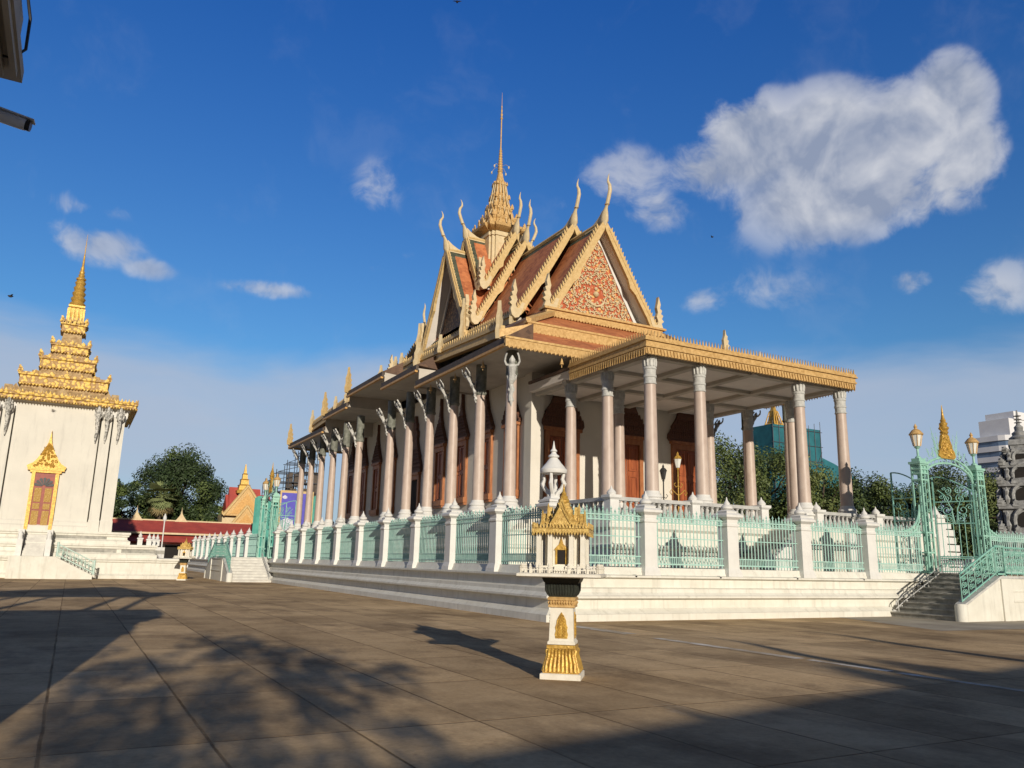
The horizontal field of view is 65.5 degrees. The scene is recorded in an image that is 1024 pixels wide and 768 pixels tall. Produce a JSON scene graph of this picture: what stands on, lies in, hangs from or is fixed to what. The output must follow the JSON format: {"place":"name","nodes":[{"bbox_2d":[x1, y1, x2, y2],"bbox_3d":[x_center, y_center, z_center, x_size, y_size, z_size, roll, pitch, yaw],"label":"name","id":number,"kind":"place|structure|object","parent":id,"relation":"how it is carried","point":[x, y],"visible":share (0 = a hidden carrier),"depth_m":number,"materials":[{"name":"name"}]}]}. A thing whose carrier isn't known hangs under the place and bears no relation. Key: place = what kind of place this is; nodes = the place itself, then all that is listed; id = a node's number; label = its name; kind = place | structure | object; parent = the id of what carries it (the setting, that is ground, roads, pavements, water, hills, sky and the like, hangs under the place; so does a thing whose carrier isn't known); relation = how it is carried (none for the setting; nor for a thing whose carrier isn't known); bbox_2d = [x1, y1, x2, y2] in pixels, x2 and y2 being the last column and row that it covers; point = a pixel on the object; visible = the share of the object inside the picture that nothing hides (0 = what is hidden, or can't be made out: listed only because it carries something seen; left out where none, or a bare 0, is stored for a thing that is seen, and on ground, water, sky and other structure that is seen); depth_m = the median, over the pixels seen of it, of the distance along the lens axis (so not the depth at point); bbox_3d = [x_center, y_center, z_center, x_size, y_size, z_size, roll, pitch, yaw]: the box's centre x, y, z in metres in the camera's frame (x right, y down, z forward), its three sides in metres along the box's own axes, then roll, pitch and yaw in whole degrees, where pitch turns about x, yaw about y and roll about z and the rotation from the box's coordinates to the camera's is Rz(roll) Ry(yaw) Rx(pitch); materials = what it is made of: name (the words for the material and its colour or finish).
{"place":"outdoors","nodes":[
{"label":"outdoors","id":0,"kind":"place"},
{"bbox_2d":[0,0,31,82],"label":"corner pavilion","id":1,"kind":"structure","parent":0,"point":[11,50],"depth_m":6.09,"materials":[{"name":"white paint"}]},
{"bbox_2d":[0,107,35,131],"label":"security camera","id":2,"kind":"object","parent":1,"relation":"attached to","point":[16,120],"visible":1,"depth_m":6.45,"materials":[{"name":"black plastic"}]},
{"bbox_2d":[0,236,179,578],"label":"library tower","id":3,"kind":"structure","parent":0,"point":[66,418],"depth_m":55.99,"materials":[{"name":"white paint"}]},
{"bbox_2d":[137,532,142,544],"bbox_3d":[-26.492,10.974,56.720,0.400,1.000,0.400,8,-14,-28],"label":"finial","id":4,"kind":"object","parent":3,"relation":"on","point":[139,540],"visible":0.98,"depth_m":56.55,"materials":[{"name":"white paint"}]},
{"bbox_2d":[146,533,151,544],"bbox_3d":[-26.304,11.249,57.697,0.400,0.900,0.400,8,-14,-28],"label":"finial","id":5,"kind":"object","parent":3,"relation":"on","point":[148,540],"visible":0.95,"depth_m":57.55,"materials":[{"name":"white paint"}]},
{"bbox_2d":[151,534,155,544],"bbox_3d":[-26.379,11.439,58.546,0.400,0.900,0.400,8,-14,-28],"label":"finial","id":6,"kind":"object","parent":3,"relation":"on","point":[153,541],"visible":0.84,"depth_m":58.40,"materials":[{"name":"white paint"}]},
{"bbox_2d":[155,535,159,545],"bbox_3d":[-26.502,11.646,59.481,0.400,0.900,0.400,8,-14,-28],"label":"finial","id":7,"kind":"object","parent":3,"relation":"on","point":[157,541],"visible":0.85,"depth_m":59.33,"materials":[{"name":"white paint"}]},
{"bbox_2d":[217,465,269,522],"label":"gate pavilion","id":8,"kind":"structure","parent":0,"point":[239,503],"depth_m":110.80,"materials":[{"name":"beige paint"}]},
{"bbox_2d":[0,570,1023,767],"bbox_3d":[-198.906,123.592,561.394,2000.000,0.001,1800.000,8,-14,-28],"label":"ground","id":9,"kind":"structure","parent":0,"point":[196,670],"depth_m":10.77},
{"bbox_2d":[5,529,91,578],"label":"stone steps","id":10,"kind":"structure","parent":9,"relation":"on","point":[35,561],"depth_m":51.68,"materials":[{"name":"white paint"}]},
{"bbox_2d":[55,542,95,574],"bbox_3d":[-28.649,11.461,52.333,2.416,2.070,0.121,8,-14,-28],"label":"stair railing","id":11,"kind":"object","parent":10,"relation":"on","point":[93,565],"visible":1,"depth_m":52.30,"materials":[{"name":"teal metal"}]},
{"bbox_2d":[113,478,152,518],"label":"broadleaf tree","id":12,"kind":"object","parent":9,"relation":"on","point":[123,490],"visible":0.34,"depth_m":107.90,"materials":[{"name":"green plant"}]},
{"bbox_2d":[142,480,180,519],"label":"palm tree","id":13,"kind":"object","parent":9,"relation":"on","point":[159,506],"visible":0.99,"depth_m":106.39,"materials":[{"name":"green plant"}]},
{"bbox_2d":[160,513,166,557],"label":"lamp post","id":14,"kind":"object","parent":9,"relation":"on","point":[164,518],"visible":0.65,"depth_m":70.78,"materials":[{"name":"white metal"}]},
{"bbox_2d":[140,505,187,520],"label":"broadleaf tree","id":15,"kind":"object","parent":9,"relation":"on","point":[172,516],"visible":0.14,"depth_m":109.30,"materials":[{"name":"green plant"}]},
{"bbox_2d":[129,443,228,520],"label":"broadleaf tree","id":16,"kind":"object","parent":9,"relation":"on","point":[183,467],"visible":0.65,"depth_m":112.32,"materials":[{"name":"green plant"}]},
{"bbox_2d":[112,507,252,566],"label":"gallery","id":17,"kind":"object","parent":9,"relation":"on","point":[179,530],"visible":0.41,"depth_m":100.39,"materials":[{"name":"white paint"}]},
{"bbox_2d":[173,538,195,579],"bbox_3d":[-22.721,12.130,55.196,1.240,2.880,1.240,3,-13,-8],"label":"shrine","id":18,"kind":"object","parent":9,"relation":"on","point":[185,548],"visible":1,"depth_m":54.94,"materials":[{"name":"beige paint"}]},
{"bbox_2d":[187,502,222,521],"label":"broadleaf tree","id":19,"kind":"object","parent":9,"relation":"on","point":[211,513],"visible":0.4,"depth_m":112.52,"materials":[{"name":"green plant"}]},
{"bbox_2d":[204,553,281,581],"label":"stone steps","id":20,"kind":"structure","parent":9,"relation":"on","point":[249,569],"depth_m":55.43,"materials":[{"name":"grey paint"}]},
{"bbox_2d":[208,542,230,571],"bbox_3d":[-21.298,12.550,57.877,0.080,2.060,9.936,8,-14,-28],"label":"stair railing","id":21,"kind":"object","parent":20,"relation":"on","point":[223,547],"visible":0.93,"depth_m":57.05,"materials":[{"name":"teal metal"}]},
{"bbox_2d":[252,496,315,556],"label":"debris net","id":22,"kind":"object","parent":9,"relation":"on","point":[256,515],"visible":0.09,"depth_m":99.75,"materials":[{"name":"green fabric"}]},
{"bbox_2d":[262,451,318,501],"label":"scaffold","id":23,"kind":"object","parent":9,"relation":"on","point":[291,482],"visible":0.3,"depth_m":103.41,"materials":[{"name":"grey metal"}]},
{"bbox_2d":[278,490,313,530],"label":"banner","id":24,"kind":"object","parent":9,"relation":"on","point":[287,496],"visible":0.38,"depth_m":100.42,"materials":[{"name":"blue fabric"}]},
{"bbox_2d":[187,557,933,621],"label":"temple platform","id":25,"kind":"structure","parent":9,"relation":"on","point":[625,594],"depth_m":27.73,"materials":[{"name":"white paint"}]},
{"bbox_2d":[256,466,296,557],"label":"iron gate","id":26,"kind":"structure","parent":25,"relation":"on","point":[270,484],"depth_m":60.37,"materials":[{"name":"green metal"}]},
{"bbox_2d":[191,492,541,571],"bbox_3d":[-18.207,11.840,59.246,0.760,2.700,80.980,8,-14,-28],"label":"iron fence","id":27,"kind":"object","parent":25,"relation":"on","point":[320,541],"visible":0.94,"depth_m":35.00,"materials":[{"name":"white paint"}]},
{"bbox_2d":[282,106,937,572],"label":"temple hall","id":28,"kind":"structure","parent":25,"relation":"on","point":[514,366],"depth_m":42.92,"materials":[{"name":"white paint"}]},
{"bbox_2d":[345,442,354,518],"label":"window","id":29,"kind":"structure","parent":28,"relation":"in","point":[351,463],"depth_m":66.40,"materials":[{"name":"brown wood"}]},
{"bbox_2d":[359,438,368,516],"bbox_3d":[-11.932,7.158,63.766,0.300,6.990,1.924,8,-14,-28],"label":"window","id":30,"kind":"structure","parent":28,"relation":"in","point":[365,463],"depth_m":63.43,"materials":[{"name":"brown wood"}]},
{"bbox_2d":[368,425,382,515],"bbox_3d":[-10.403,6.573,61.016,0.300,6.990,1.924,8,-14,-28],"label":"window","id":31,"kind":"structure","parent":28,"relation":"in","point":[377,459],"depth_m":60.83,"materials":[{"name":"brown wood"}]},
{"bbox_2d":[391,437,397,513],"bbox_3d":[-8.827,5.971,58.181,0.300,6.990,1.924,8,-14,-28],"label":"window","id":32,"kind":"structure","parent":28,"relation":"in","point":[395,447],"depth_m":57.38,"materials":[{"name":"brown wood"}]},
{"bbox_2d":[410,480,416,513],"bbox_3d":[-6.671,8.310,53.761,0.080,3.600,1.800,8,-14,-28],"label":"dark doorway","id":33,"kind":"structure","parent":28,"relation":"in","point":[413,483],"depth_m":53.83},
{"bbox_2d":[411,416,422,507],"bbox_3d":[-6.749,6.288,54.147,0.300,8.290,2.808,8,-14,-28],"label":"side door","id":34,"kind":"structure","parent":28,"relation":"in","point":[417,465],"depth_m":53.78,"materials":[{"name":"brown wood"}]},
{"bbox_2d":[432,399,447,508],"bbox_3d":[-4.622,4.363,50.619,0.300,6.990,1.924,8,-14,-28],"label":"window","id":35,"kind":"structure","parent":28,"relation":"in","point":[440,437],"depth_m":50.43,"materials":[{"name":"brown wood"}]},
{"bbox_2d":[456,394,469,505],"bbox_3d":[-3.069,3.769,47.827,0.300,6.990,1.924,8,-14,-28],"label":"window","id":36,"kind":"structure","parent":28,"relation":"in","point":[463,430],"depth_m":47.51,"materials":[{"name":"brown wood"}]},
{"bbox_2d":[483,390,494,502],"bbox_3d":[-1.516,3.175,45.034,0.300,6.990,1.924,8,-14,-28],"label":"window","id":37,"kind":"structure","parent":28,"relation":"in","point":[489,422],"depth_m":44.49,"materials":[{"name":"brown wood"}]},
{"bbox_2d":[501,403,521,498],"bbox_3d":[-0.059,2.618,42.413,0.300,6.990,1.924,8,-14,-28],"label":"window","id":38,"kind":"structure","parent":28,"relation":"in","point":[518,416],"depth_m":41.75,"materials":[{"name":"brown wood"}]},
{"bbox_2d":[541,395,584,499],"bbox_3d":[2.610,3.525,41.167,2.614,8.390,0.300,8,-14,-28],"label":"door","id":39,"kind":"structure","parent":28,"relation":"in","point":[553,422],"depth_m":41.23,"materials":[{"name":"brown wood"}]},
{"bbox_2d":[536,497,603,522],"bbox_3d":[2.400,5.177,32.425,0.260,0.840,5.280,8,-14,-28],"label":"balustrade","id":40,"kind":"object","parent":28,"relation":"on","point":[595,501],"visible":0.26,"depth_m":31.18,"materials":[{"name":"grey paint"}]},
{"bbox_2d":[613,405,643,507],"bbox_3d":[6.255,4.038,43.085,2.614,8.390,0.300,8,-14,-28],"label":"door","id":41,"kind":"structure","parent":28,"relation":"in","point":[633,424],"depth_m":43.34,"materials":[{"name":"brown wood"}]},
{"bbox_2d":[660,465,667,499],"bbox_3d":[8.140,5.925,42.720,1.167,3.250,0.418,8,-14,-28],"label":"standing lamp","id":42,"kind":"object","parent":28,"relation":"attached to","point":[663,470],"visible":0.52,"depth_m":42.84,"materials":[{"name":"black metal"}]},
{"bbox_2d":[670,452,686,515],"bbox_3d":[8.516,5.087,40.779,1.167,3.250,0.418,8,-14,-28],"label":"standing lamp","id":43,"kind":"object","parent":28,"relation":"attached to","point":[677,458],"visible":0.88,"depth_m":40.87,"materials":[{"name":"gold glass"}]},
{"bbox_2d":[667,413,695,517],"bbox_3d":[9.899,4.550,45.003,2.614,8.390,0.300,8,-14,-28],"label":"door","id":44,"kind":"structure","parent":28,"relation":"in","point":[681,435],"depth_m":45.00,"materials":[{"name":"brown wood"}]},
{"bbox_2d":[601,485,770,527],"bbox_3d":[7.147,4.944,31.808,8.290,1.270,0.560,8,-14,-28],"label":"balustrade","id":45,"kind":"object","parent":28,"relation":"on","point":[692,503],"visible":0.48,"depth_m":31.58,"materials":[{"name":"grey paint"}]},
{"bbox_2d":[812,502,935,536],"bbox_3d":[16.946,6.361,37.131,8.310,1.270,0.560,8,-14,-28],"label":"balustrade","id":46,"kind":"object","parent":28,"relation":"on","point":[875,516],"visible":0.45,"depth_m":36.44,"materials":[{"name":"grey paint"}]},
{"bbox_2d":[536,491,1023,578],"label":"iron fence","id":47,"kind":"object","parent":25,"relation":"on","point":[645,512],"visible":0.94,"depth_m":27.97,"materials":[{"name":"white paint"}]},
{"bbox_2d":[538,442,566,501],"bbox_3d":[1.288,2.703,24.639,0.840,1.900,0.840,8,-14,-28],"label":"stone lantern","id":48,"kind":"object","parent":47,"relation":"on","point":[552,466],"visible":0.99,"depth_m":24.43,"materials":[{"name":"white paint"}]},
{"bbox_2d":[890,405,1001,573],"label":"iron gate","id":49,"kind":"structure","parent":25,"relation":"on","point":[920,467],"depth_m":34.22,"materials":[{"name":"green metal"}]},
{"bbox_2d":[932,506,975,572],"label":"stair wall","id":50,"kind":"structure","parent":25,"relation":"on","point":[946,541],"depth_m":38.80,"materials":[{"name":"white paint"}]},
{"bbox_2d":[516,484,606,680],"bbox_3d":[0.786,2.980,12.209,1.240,2.880,1.240,-1,-13,10],"label":"shrine","id":51,"kind":"object","parent":9,"relation":"on","point":[563,532],"visible":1,"depth_m":11.93,"materials":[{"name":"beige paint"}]},
{"bbox_2d":[714,430,776,519],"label":"broadleaf tree","id":52,"kind":"object","parent":9,"relation":"on","point":[721,467],"visible":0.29,"depth_m":79.89,"materials":[{"name":"green plant"}]},
{"bbox_2d":[717,443,822,526],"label":"broadleaf tree","id":53,"kind":"object","parent":9,"relation":"on","point":[778,466],"visible":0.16,"depth_m":82.26,"materials":[{"name":"green plant"}]},
{"bbox_2d":[576,625,1023,691],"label":"painted line","id":54,"kind":"object","parent":9,"relation":"on","point":[605,630],"visible":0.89,"depth_m":15.22,"materials":[{"name":"white paint"}]},
{"bbox_2d":[765,460,877,527],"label":"broadleaf tree","id":55,"kind":"object","parent":9,"relation":"on","point":[859,506],"visible":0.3,"depth_m":80.40,"materials":[{"name":"green plant"}]},
{"bbox_2d":[815,466,909,528],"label":"broadleaf tree","id":56,"kind":"object","parent":9,"relation":"on","point":[877,489],"visible":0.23,"depth_m":81.53,"materials":[{"name":"green plant"}]},
{"bbox_2d":[774,522,1001,573],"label":"undergrowth","id":57,"kind":"object","parent":9,"relation":"on","point":[964,546],"visible":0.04,"depth_m":81.28,"materials":[{"name":"green plant"}]},
{"bbox_2d":[859,483,959,535],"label":"broadleaf tree","id":58,"kind":"object","parent":9,"relation":"on","point":[889,502],"visible":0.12,"depth_m":82.67,"materials":[{"name":"green plant"}]},
{"bbox_2d":[887,475,997,559],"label":"broadleaf tree","id":59,"kind":"object","parent":9,"relation":"on","point":[953,494],"visible":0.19,"depth_m":84.38,"materials":[{"name":"green plant"}]},
{"bbox_2d":[907,458,998,570],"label":"broadleaf tree","id":60,"kind":"object","parent":9,"relation":"on","point":[991,487],"visible":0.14,"depth_m":89.56,"materials":[{"name":"green plant"}]},
{"bbox_2d":[973,465,999,550],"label":"broadleaf tree","id":61,"kind":"object","parent":9,"relation":"on","point":[990,499],"visible":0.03,"depth_m":91.64,"materials":[{"name":"green plant"}]},
{"bbox_2d":[976,411,1023,571],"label":"building","id":62,"kind":"structure","parent":9,"relation":"on","point":[996,430],"depth_m":262.56,"materials":[{"name":"white concrete"}]},
{"bbox_2d":[996,410,1023,574],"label":"stone stupa","id":63,"kind":"object","parent":9,"relation":"on","point":[1010,491],"visible":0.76,"depth_m":63.17,"materials":[{"name":"grey stone"}]},
{"bbox_2d":[0,0,1023,571],"label":"sky","id":64,"kind":"structure","parent":0,"point":[259,191],"materials":[{"name":"blue"}]},
{"bbox_2d":[753,407,852,505],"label":"netted tower","id":65,"kind":"structure","parent":0,"point":[770,433],"depth_m":153.35,"materials":[{"name":"teal fabric"}]},
{"bbox_2d":[841,616,1023,630],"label":"pavement","id":66,"kind":"structure","parent":0,"point":[940,625],"depth_m":26.37,"materials":[{"name":"grey concrete"}]},
{"bbox_2d":[890,565,1023,621],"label":"stone steps","id":67,"kind":"structure","parent":66,"relation":"on","point":[937,596],"depth_m":29.06,"materials":[{"name":"white stone"}]},
{"bbox_2d":[959,545,1023,601],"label":"stair railing","id":68,"kind":"object","parent":67,"relation":"on","point":[995,563],"visible":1,"depth_m":29.06,"materials":[{"name":"teal metal"}]}
]}

